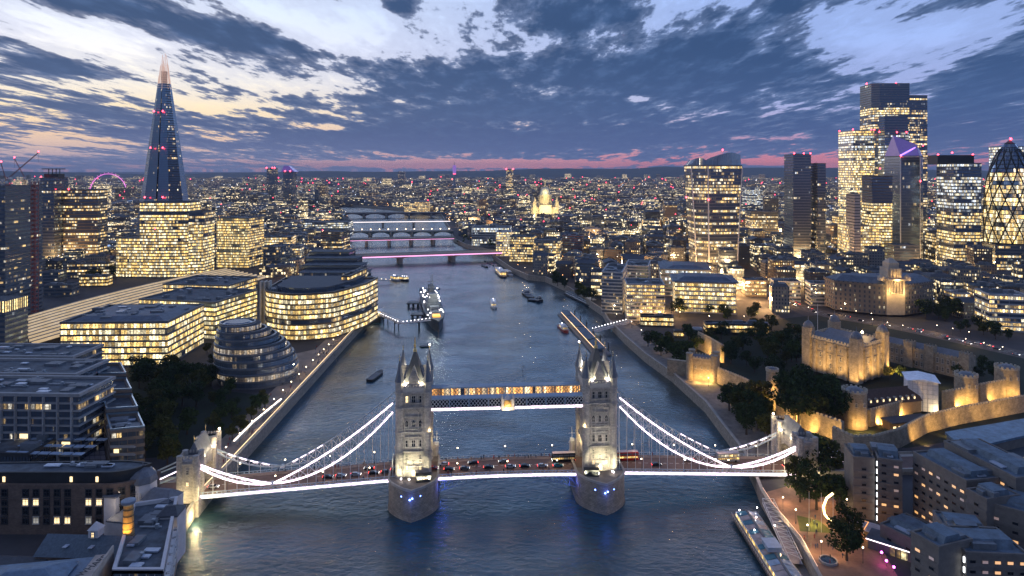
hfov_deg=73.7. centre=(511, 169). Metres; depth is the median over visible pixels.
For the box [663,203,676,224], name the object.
city building
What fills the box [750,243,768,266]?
city building
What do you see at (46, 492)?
window
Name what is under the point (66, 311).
railway station
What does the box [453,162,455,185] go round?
radio tower
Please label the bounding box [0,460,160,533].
brick block
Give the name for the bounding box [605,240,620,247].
city building
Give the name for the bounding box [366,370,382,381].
barge
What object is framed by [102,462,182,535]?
turret house
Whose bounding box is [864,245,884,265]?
city building
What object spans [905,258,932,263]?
city building
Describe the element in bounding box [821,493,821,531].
flagpole
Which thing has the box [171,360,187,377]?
tree
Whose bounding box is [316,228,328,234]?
city building
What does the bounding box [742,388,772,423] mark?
tree
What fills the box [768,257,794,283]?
city building
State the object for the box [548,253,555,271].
city building
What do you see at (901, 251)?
office block
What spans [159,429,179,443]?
tree
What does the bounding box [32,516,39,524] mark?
window
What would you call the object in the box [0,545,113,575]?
wharf building
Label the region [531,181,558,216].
cathedral
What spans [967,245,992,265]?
city building
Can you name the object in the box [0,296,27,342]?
apartment tower
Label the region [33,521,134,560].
slate roofed warehouse
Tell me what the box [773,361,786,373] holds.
tree
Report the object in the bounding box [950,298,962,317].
tree
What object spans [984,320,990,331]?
tree
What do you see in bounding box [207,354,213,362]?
tree
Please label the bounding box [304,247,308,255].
city building
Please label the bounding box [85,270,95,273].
tree
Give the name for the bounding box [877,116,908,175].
wedge tower
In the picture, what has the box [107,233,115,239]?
city building
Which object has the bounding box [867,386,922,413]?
tiled hall
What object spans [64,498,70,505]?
window
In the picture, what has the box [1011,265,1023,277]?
city building
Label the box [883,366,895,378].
tree
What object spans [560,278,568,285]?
tree
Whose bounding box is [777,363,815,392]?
tree
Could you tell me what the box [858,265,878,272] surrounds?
city building
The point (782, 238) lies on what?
office block
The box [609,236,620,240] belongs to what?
city building
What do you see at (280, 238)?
office block
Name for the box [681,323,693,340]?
tree
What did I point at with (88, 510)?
window
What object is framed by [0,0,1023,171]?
sky
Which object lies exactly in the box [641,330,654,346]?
tree
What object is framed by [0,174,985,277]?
distant buildings
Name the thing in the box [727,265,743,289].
city building
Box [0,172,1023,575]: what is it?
ground
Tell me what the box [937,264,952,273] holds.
city building
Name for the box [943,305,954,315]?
tree
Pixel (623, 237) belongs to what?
city building
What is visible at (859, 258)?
city building
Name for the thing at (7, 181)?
tower crane
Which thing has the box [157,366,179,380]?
tree
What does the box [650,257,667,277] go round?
city building
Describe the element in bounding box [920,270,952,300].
city building
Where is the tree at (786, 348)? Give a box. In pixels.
[781,345,800,361]
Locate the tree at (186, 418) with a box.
[177,407,198,434]
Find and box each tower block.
[266,167,277,200]
[281,166,297,201]
[398,171,404,186]
[506,168,513,193]
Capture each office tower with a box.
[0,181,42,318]
[846,192,860,251]
[862,175,892,246]
[927,152,981,265]
[989,146,1023,166]
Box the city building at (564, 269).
[555,260,572,277]
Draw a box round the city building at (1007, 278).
[996,275,1023,281]
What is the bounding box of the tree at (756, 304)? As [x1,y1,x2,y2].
[752,302,760,308]
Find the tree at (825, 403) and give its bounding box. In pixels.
[806,391,830,412]
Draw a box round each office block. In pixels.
[0,434,107,461]
[60,303,203,366]
[116,201,214,277]
[138,286,257,339]
[162,275,257,303]
[216,215,263,268]
[260,276,377,340]
[263,243,291,266]
[264,234,295,245]
[302,219,352,236]
[321,228,349,248]
[341,267,366,279]
[404,201,429,211]
[471,225,511,245]
[496,230,511,256]
[509,234,535,262]
[534,238,561,260]
[562,234,583,259]
[596,230,616,237]
[621,253,645,262]
[658,261,711,295]
[666,245,688,252]
[670,273,739,314]
[742,186,762,208]
[745,210,777,233]
[781,231,826,252]
[832,215,842,222]
[837,223,880,252]
[884,243,918,260]
[924,230,935,264]
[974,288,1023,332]
[983,242,1023,270]
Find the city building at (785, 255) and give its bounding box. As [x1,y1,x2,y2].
[778,253,796,257]
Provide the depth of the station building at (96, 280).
815.03 m
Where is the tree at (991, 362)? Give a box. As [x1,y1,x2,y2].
[986,361,995,369]
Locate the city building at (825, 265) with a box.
[810,260,830,274]
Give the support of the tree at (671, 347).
on the wharf pavement
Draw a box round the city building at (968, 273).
[949,265,980,285]
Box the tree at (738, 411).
[731,404,750,427]
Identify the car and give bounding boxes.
[207,484,218,488]
[322,474,333,478]
[335,473,345,477]
[351,472,360,475]
[364,465,374,469]
[368,470,378,474]
[440,461,448,465]
[444,466,453,470]
[459,465,469,469]
[468,460,477,464]
[483,464,493,468]
[498,459,508,462]
[505,464,515,467]
[520,463,529,467]
[537,463,547,467]
[553,463,562,466]
[652,462,661,465]
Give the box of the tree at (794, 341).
[785,339,799,358]
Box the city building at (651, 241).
[645,240,658,253]
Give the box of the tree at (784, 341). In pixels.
[772,332,786,343]
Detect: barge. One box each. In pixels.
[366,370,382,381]
[522,289,533,297]
[527,295,542,301]
[564,290,595,305]
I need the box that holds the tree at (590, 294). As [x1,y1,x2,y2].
[584,287,597,300]
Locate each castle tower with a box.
[765,366,778,393]
[841,384,867,430]
[953,370,978,404]
[994,362,1019,397]
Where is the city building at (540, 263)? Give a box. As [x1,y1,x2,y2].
[533,252,548,274]
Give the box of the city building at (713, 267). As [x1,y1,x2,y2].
[706,262,717,272]
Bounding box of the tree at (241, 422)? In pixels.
[231,414,248,432]
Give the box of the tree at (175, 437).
[157,433,182,455]
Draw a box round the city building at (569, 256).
[563,252,582,271]
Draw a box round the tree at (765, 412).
[745,401,767,430]
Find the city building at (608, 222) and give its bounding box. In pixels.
[604,218,621,227]
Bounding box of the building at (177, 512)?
[156,504,186,563]
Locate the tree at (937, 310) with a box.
[931,304,947,318]
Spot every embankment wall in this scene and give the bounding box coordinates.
[172,328,362,575]
[322,204,608,325]
[608,319,754,488]
[755,476,821,575]
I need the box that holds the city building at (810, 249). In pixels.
[801,248,820,251]
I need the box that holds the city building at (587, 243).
[584,238,590,253]
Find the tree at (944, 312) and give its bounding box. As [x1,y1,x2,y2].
[940,308,950,320]
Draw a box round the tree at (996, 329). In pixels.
[989,322,1003,338]
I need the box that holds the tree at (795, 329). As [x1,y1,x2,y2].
[783,323,799,334]
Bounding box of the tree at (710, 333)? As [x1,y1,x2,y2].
[703,329,713,336]
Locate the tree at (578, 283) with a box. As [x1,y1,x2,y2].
[574,281,582,288]
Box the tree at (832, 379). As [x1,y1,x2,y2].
[816,373,842,391]
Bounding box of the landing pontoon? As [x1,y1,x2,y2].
[793,562,809,575]
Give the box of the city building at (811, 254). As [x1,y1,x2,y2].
[801,250,824,260]
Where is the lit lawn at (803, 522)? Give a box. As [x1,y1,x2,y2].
[797,515,832,532]
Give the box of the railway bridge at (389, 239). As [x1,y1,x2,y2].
[350,236,454,246]
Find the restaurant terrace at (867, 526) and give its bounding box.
[862,521,879,536]
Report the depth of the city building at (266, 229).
1320.50 m
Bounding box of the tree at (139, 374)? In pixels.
[128,361,151,388]
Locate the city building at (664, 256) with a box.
[652,252,667,259]
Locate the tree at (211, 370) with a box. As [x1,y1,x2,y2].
[199,364,217,385]
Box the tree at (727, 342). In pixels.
[723,340,737,353]
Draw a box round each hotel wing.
[844,443,874,519]
[870,442,902,522]
[910,522,972,575]
[912,448,999,522]
[932,510,983,525]
[943,438,1023,491]
[948,525,1023,575]
[966,482,1019,526]
[994,485,1023,548]
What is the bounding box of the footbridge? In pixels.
[353,221,449,226]
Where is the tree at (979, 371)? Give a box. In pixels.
[973,365,986,378]
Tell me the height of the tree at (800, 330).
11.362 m
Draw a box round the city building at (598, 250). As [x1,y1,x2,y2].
[590,244,602,259]
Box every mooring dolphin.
[406,301,419,307]
[410,313,423,318]
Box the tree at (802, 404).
[777,380,821,423]
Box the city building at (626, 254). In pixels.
[622,253,638,263]
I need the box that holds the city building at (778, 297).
[769,280,788,312]
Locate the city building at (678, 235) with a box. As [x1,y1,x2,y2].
[663,234,682,242]
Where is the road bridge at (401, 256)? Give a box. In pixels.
[356,249,501,263]
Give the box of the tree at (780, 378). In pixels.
[767,371,817,419]
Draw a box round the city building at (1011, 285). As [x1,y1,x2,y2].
[995,281,1023,291]
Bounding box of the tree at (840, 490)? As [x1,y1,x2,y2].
[824,473,848,508]
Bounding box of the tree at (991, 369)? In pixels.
[986,365,993,379]
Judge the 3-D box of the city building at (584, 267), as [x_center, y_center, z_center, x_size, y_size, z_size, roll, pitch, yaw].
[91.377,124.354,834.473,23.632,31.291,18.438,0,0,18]
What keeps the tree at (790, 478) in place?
on the plaza
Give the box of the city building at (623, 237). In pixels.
[617,235,627,239]
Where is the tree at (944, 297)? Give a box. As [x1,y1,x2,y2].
[939,296,950,304]
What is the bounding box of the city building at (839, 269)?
[833,265,855,273]
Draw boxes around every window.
[0,507,7,515]
[0,516,7,524]
[1,489,7,496]
[1,498,7,505]
[20,434,27,437]
[21,507,28,515]
[21,516,28,524]
[22,489,28,496]
[22,498,28,505]
[32,489,39,496]
[32,498,39,505]
[32,507,39,515]
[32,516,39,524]
[43,489,49,496]
[43,498,49,505]
[43,507,49,515]
[43,516,49,524]
[53,489,60,496]
[53,498,60,505]
[53,507,60,515]
[53,516,60,524]
[64,489,70,496]
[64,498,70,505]
[64,507,70,515]
[64,516,70,524]
[85,489,91,496]
[85,498,91,505]
[85,507,91,515]
[85,516,91,524]
[95,489,102,496]
[95,498,102,505]
[95,507,102,515]
[96,516,102,523]
[106,488,113,494]
[118,487,125,495]
[130,485,135,493]
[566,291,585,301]
[914,546,920,553]
[914,556,920,563]
[914,565,920,573]
[927,554,934,561]
[927,564,934,571]
[969,559,976,564]
[969,569,976,574]
[981,560,989,564]
[981,570,989,574]
[994,560,1001,565]
[994,570,1001,575]
[1006,561,1014,565]
[1006,571,1014,575]
[1011,520,1019,526]
[1011,530,1019,535]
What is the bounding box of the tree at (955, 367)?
[951,364,964,370]
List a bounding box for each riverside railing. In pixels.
[205,328,353,485]
[629,337,746,451]
[763,488,817,569]
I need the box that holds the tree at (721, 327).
[714,320,729,339]
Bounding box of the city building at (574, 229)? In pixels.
[565,227,580,232]
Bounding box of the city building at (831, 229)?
[826,223,837,242]
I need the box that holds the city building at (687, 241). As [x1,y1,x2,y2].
[686,226,688,242]
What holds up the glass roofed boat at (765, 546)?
on the water
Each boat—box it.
[389,274,400,280]
[399,275,408,280]
[490,299,496,308]
[495,267,506,277]
[504,269,512,276]
[557,323,568,332]
[731,507,800,575]
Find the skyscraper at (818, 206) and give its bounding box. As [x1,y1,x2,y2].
[811,163,825,254]
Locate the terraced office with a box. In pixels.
[289,249,372,276]
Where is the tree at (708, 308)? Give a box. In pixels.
[704,304,714,311]
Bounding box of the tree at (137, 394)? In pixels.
[133,393,141,400]
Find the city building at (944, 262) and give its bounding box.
[942,258,962,265]
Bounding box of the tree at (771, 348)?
[762,342,780,360]
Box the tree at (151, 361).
[132,358,157,381]
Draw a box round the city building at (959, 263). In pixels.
[947,261,972,265]
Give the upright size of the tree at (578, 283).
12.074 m
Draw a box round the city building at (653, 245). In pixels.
[646,243,663,252]
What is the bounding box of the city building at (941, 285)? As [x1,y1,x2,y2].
[934,278,963,303]
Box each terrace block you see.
[741,277,766,296]
[770,278,800,301]
[805,280,824,305]
[944,289,970,300]
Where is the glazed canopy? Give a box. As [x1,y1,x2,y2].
[880,413,922,429]
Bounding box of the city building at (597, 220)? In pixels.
[591,214,603,228]
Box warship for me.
[419,274,443,331]
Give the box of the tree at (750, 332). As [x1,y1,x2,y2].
[744,327,755,339]
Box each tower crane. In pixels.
[0,151,38,185]
[0,161,10,185]
[14,157,30,184]
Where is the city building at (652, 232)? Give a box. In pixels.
[647,231,662,233]
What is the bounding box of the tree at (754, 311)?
[746,306,759,317]
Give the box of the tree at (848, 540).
[824,515,865,560]
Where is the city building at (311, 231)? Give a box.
[296,227,317,240]
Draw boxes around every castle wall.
[698,331,723,362]
[717,367,775,410]
[776,404,843,438]
[832,412,841,418]
[832,426,872,452]
[867,399,912,426]
[872,395,1023,447]
[942,387,965,409]
[978,379,1005,401]
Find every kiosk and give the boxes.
[673,329,683,337]
[692,327,701,331]
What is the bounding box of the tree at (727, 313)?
[723,308,732,319]
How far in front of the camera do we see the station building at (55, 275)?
808.01 m
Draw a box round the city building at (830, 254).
[825,253,839,256]
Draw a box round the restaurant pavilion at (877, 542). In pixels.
[866,528,909,560]
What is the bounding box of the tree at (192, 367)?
[180,362,201,379]
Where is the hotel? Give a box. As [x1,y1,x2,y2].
[292,243,303,257]
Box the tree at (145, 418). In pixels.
[137,403,156,426]
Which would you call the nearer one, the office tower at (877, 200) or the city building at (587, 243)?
the office tower at (877, 200)
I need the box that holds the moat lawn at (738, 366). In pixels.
[665,315,1023,447]
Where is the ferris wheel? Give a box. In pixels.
[90,172,126,195]
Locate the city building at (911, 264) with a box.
[897,260,916,269]
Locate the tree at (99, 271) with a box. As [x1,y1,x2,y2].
[91,268,103,273]
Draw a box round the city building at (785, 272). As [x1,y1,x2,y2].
[774,266,795,277]
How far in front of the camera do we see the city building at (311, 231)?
1314.50 m
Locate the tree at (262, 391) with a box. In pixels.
[258,389,266,397]
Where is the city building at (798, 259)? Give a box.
[788,257,806,260]
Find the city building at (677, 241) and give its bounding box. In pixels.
[671,237,685,260]
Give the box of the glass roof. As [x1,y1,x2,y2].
[84,446,105,460]
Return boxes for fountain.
[819,554,837,566]
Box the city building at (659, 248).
[648,247,663,251]
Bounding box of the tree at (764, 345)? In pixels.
[759,342,771,357]
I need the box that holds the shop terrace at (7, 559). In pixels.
[0,555,46,564]
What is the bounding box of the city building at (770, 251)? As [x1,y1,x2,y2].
[769,246,778,254]
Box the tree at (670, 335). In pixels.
[660,331,674,349]
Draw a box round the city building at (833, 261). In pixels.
[826,255,852,274]
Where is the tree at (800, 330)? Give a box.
[793,324,801,333]
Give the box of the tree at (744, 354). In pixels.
[738,350,750,364]
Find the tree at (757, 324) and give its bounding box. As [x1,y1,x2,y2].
[752,320,766,332]
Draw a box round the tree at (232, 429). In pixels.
[224,423,237,439]
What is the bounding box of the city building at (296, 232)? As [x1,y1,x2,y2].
[289,230,307,235]
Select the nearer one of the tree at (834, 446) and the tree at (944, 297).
the tree at (834, 446)
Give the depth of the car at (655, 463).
310.52 m
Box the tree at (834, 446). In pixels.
[818,439,843,470]
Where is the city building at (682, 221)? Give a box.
[681,220,686,234]
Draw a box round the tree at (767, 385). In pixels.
[754,380,772,397]
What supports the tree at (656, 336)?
on the wharf pavement
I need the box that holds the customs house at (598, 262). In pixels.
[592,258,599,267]
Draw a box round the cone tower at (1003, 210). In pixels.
[982,138,1023,244]
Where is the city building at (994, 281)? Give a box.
[985,279,1007,284]
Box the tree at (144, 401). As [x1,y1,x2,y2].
[134,396,148,410]
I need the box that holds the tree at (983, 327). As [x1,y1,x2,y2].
[978,323,987,334]
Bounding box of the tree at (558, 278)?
[552,275,562,285]
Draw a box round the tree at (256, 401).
[249,394,262,412]
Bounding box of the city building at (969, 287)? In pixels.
[964,281,998,296]
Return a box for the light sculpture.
[822,493,833,519]
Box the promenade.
[222,335,343,467]
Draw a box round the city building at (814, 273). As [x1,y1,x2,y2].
[804,267,830,296]
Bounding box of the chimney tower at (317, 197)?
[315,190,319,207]
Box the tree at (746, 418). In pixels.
[731,402,765,434]
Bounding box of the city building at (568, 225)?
[564,223,579,231]
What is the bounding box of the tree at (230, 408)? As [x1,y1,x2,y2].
[221,400,241,417]
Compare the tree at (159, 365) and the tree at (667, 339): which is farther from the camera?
the tree at (667, 339)
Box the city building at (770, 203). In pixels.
[763,197,777,210]
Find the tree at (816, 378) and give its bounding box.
[807,375,825,384]
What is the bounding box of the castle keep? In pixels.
[802,304,888,384]
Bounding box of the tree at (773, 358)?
[763,354,784,367]
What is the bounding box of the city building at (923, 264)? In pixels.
[916,262,937,269]
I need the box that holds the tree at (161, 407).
[149,400,177,421]
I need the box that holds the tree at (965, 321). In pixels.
[960,319,970,329]
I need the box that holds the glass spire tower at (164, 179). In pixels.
[135,54,188,234]
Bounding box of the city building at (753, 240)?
[747,236,763,244]
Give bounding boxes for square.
[296,331,354,390]
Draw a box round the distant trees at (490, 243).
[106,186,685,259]
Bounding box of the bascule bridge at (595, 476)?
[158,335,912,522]
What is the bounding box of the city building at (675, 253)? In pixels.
[667,245,684,260]
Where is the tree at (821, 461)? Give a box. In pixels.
[805,433,836,472]
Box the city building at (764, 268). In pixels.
[760,257,770,277]
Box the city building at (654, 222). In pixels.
[643,218,659,227]
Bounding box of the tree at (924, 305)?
[914,298,934,318]
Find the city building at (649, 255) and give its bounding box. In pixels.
[645,252,660,259]
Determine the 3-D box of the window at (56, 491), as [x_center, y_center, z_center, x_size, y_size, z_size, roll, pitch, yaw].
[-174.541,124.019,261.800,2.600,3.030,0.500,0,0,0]
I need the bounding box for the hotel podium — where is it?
[879,513,928,562]
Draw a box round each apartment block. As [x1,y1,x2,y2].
[0,343,103,358]
[0,358,109,375]
[0,375,115,460]
[98,362,144,461]
[601,263,626,313]
[624,278,664,320]
[626,259,650,277]
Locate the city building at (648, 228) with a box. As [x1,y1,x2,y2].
[646,226,661,234]
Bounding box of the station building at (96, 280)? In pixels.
[79,273,112,286]
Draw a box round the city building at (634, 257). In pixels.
[625,255,644,263]
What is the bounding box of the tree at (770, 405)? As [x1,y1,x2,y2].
[759,396,774,411]
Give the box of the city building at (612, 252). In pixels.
[604,247,622,262]
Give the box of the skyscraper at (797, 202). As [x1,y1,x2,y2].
[784,153,810,257]
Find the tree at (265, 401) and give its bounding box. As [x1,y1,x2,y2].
[261,394,269,407]
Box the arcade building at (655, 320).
[640,313,673,327]
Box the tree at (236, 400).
[227,397,240,411]
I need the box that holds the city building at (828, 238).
[826,233,830,242]
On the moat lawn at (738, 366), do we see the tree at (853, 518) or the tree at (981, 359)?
the tree at (981, 359)
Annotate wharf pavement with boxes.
[611,320,785,478]
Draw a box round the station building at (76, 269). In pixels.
[67,261,113,278]
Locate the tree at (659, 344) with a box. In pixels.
[653,340,668,355]
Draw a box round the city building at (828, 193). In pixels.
[826,188,830,199]
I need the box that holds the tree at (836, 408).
[814,383,853,417]
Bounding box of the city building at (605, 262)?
[601,258,618,267]
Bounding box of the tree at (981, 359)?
[977,355,988,365]
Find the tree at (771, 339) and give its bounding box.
[765,335,781,348]
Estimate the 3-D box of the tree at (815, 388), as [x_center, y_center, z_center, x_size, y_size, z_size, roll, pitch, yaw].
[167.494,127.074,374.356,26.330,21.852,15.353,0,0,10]
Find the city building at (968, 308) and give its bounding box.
[952,296,974,318]
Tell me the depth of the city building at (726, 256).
824.35 m
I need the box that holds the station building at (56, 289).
[44,282,79,296]
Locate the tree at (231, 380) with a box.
[223,376,236,393]
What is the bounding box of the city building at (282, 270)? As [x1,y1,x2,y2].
[272,262,295,277]
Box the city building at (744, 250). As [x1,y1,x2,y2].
[738,243,749,267]
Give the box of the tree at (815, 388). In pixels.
[804,381,842,406]
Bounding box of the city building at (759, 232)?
[750,228,764,237]
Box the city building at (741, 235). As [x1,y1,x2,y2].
[739,233,748,238]
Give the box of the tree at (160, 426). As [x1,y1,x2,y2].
[145,414,177,437]
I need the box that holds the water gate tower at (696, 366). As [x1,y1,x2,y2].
[667,348,719,382]
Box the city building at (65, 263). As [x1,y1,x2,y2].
[63,259,90,268]
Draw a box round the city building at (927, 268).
[919,266,938,271]
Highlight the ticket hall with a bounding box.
[703,320,768,333]
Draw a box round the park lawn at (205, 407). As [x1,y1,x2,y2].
[128,368,254,457]
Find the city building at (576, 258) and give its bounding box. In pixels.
[575,257,592,281]
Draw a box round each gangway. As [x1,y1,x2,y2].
[378,313,401,329]
[401,317,430,330]
[592,319,631,332]
[762,498,802,564]
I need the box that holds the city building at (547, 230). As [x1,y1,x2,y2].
[537,227,555,236]
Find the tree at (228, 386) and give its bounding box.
[223,382,235,398]
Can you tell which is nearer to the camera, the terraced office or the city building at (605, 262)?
the terraced office
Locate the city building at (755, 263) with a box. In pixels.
[753,256,756,270]
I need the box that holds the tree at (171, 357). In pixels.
[163,354,180,366]
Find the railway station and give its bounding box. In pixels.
[28,268,266,342]
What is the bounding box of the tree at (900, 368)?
[897,365,910,376]
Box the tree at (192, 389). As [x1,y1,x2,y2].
[183,380,205,406]
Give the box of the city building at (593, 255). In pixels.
[583,252,596,257]
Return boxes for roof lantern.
[952,518,978,527]
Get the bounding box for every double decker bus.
[552,451,574,462]
[617,450,638,460]
[716,451,739,461]
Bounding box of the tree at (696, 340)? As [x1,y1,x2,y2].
[691,335,704,351]
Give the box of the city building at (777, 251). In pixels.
[773,245,793,255]
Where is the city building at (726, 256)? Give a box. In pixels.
[718,247,735,274]
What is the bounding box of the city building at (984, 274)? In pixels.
[981,271,993,277]
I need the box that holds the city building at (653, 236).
[646,233,662,241]
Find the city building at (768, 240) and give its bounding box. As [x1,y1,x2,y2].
[759,237,772,242]
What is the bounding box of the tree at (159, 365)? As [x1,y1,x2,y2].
[147,360,181,380]
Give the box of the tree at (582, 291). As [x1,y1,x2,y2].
[578,289,586,297]
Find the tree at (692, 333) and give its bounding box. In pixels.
[686,330,701,340]
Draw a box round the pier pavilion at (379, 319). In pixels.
[372,309,383,322]
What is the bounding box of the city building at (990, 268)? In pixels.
[974,261,996,274]
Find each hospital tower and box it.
[40,168,67,257]
[63,189,107,255]
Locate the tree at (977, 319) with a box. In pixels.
[971,315,986,326]
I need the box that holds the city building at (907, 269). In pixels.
[899,264,912,272]
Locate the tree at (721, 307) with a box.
[718,304,728,313]
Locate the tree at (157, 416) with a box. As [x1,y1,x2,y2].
[150,414,171,437]
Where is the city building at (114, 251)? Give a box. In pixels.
[112,246,115,255]
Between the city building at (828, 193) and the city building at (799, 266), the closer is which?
the city building at (799, 266)
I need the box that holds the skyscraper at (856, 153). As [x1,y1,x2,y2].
[838,129,874,222]
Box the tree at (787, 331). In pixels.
[782,328,793,338]
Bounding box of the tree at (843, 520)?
[833,517,847,542]
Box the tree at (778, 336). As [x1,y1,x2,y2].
[772,332,784,341]
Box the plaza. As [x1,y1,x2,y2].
[766,486,896,575]
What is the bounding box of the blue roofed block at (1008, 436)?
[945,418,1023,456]
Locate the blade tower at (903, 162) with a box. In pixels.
[884,136,923,258]
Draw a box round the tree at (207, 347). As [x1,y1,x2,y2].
[202,343,211,352]
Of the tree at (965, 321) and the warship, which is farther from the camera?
the warship
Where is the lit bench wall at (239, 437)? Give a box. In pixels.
[231,399,282,443]
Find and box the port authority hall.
[823,258,933,314]
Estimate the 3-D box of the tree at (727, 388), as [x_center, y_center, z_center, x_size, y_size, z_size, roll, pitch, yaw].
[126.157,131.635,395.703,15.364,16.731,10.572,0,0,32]
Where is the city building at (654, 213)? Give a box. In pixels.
[643,209,659,219]
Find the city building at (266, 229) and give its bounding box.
[264,227,273,232]
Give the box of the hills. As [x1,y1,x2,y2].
[0,166,987,177]
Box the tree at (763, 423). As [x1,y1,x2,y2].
[755,412,771,443]
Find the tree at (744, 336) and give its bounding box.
[735,331,752,349]
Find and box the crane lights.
[20,176,983,230]
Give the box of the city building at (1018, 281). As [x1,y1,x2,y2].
[1013,280,1023,283]
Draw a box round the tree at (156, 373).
[154,366,173,378]
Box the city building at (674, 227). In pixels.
[667,223,680,233]
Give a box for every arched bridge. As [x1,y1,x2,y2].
[345,212,448,217]
[353,228,452,236]
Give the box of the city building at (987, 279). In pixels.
[981,276,1001,280]
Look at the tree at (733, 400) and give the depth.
386.21 m
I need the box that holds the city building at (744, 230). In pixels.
[739,228,747,234]
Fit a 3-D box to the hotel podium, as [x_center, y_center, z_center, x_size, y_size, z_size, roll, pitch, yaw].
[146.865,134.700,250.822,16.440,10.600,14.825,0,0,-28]
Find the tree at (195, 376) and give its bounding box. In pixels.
[189,368,211,390]
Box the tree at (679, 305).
[669,298,687,316]
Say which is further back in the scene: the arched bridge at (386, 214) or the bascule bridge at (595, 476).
the arched bridge at (386, 214)
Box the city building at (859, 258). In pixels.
[840,251,867,272]
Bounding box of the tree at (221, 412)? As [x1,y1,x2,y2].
[211,407,227,417]
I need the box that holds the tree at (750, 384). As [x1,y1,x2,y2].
[738,380,759,395]
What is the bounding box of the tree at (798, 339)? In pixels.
[784,333,801,343]
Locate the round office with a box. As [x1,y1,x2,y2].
[213,318,298,389]
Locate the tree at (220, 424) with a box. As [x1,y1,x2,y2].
[214,421,224,434]
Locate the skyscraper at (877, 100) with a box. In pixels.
[860,83,927,234]
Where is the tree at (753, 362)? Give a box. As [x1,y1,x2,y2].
[747,356,762,372]
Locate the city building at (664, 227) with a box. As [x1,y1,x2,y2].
[662,224,667,233]
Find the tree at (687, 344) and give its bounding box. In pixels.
[677,340,695,355]
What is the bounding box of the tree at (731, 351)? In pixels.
[720,344,739,363]
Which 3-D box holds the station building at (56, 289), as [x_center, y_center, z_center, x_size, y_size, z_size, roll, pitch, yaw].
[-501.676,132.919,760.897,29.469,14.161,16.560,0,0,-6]
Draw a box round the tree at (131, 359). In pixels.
[127,355,146,368]
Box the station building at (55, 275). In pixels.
[42,269,67,287]
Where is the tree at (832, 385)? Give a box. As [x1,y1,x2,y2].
[813,381,833,414]
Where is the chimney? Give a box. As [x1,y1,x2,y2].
[121,497,135,535]
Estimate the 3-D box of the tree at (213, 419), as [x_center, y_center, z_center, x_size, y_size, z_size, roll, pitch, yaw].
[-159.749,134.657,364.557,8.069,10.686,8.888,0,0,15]
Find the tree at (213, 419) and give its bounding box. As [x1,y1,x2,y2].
[204,412,221,430]
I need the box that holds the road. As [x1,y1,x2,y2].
[766,286,1023,357]
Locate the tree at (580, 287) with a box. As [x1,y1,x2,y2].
[578,284,585,290]
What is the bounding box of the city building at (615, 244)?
[608,241,623,247]
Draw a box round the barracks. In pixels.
[873,333,975,376]
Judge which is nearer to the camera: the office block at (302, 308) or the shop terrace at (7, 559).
the shop terrace at (7, 559)
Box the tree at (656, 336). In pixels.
[648,331,662,345]
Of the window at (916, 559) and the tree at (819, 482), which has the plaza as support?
the tree at (819, 482)
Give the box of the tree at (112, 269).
[109,265,115,274]
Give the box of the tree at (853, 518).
[834,502,866,528]
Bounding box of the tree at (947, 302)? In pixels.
[936,298,950,306]
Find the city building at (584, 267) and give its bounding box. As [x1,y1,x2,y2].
[576,258,597,285]
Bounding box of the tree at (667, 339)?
[657,336,671,353]
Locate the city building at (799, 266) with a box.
[794,260,814,285]
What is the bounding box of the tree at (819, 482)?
[791,460,838,509]
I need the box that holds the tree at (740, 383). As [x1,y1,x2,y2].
[737,382,745,389]
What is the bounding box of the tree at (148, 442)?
[145,431,157,457]
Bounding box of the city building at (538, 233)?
[529,229,543,237]
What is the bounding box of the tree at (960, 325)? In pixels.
[953,320,966,331]
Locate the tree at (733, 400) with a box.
[726,390,747,406]
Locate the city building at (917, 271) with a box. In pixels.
[913,270,922,273]
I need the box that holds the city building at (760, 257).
[757,254,777,273]
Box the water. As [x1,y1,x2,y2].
[175,206,779,575]
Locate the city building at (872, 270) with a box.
[867,269,878,272]
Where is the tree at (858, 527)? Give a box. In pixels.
[842,523,863,552]
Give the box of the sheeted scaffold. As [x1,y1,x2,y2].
[902,371,940,411]
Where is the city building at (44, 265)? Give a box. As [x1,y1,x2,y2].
[42,259,45,270]
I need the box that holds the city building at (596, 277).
[591,267,602,298]
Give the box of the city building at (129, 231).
[123,229,135,233]
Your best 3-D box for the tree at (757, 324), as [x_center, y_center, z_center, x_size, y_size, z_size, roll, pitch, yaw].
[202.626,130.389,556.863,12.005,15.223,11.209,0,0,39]
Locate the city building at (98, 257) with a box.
[86,253,109,261]
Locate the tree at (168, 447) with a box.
[157,436,180,465]
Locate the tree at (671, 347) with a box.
[664,342,685,359]
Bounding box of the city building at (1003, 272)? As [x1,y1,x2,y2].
[997,270,1011,275]
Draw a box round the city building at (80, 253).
[64,249,85,258]
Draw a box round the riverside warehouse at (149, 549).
[112,496,178,575]
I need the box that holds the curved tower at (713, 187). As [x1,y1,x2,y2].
[684,149,742,264]
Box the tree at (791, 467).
[784,455,811,476]
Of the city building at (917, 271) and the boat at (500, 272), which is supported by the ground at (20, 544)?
the city building at (917, 271)
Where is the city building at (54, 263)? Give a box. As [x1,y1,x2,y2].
[46,257,64,270]
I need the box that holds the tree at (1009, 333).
[1004,328,1013,339]
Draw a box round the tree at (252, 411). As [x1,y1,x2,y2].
[245,406,257,418]
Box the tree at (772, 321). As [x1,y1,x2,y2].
[764,314,778,326]
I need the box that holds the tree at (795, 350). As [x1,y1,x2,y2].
[788,342,801,361]
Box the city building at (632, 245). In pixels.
[625,237,639,253]
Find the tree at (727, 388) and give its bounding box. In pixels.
[717,382,742,410]
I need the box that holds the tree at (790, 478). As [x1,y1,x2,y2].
[784,475,812,502]
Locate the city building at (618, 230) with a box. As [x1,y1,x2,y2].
[608,227,624,235]
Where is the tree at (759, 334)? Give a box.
[753,331,766,339]
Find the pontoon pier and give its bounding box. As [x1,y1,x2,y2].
[557,309,610,355]

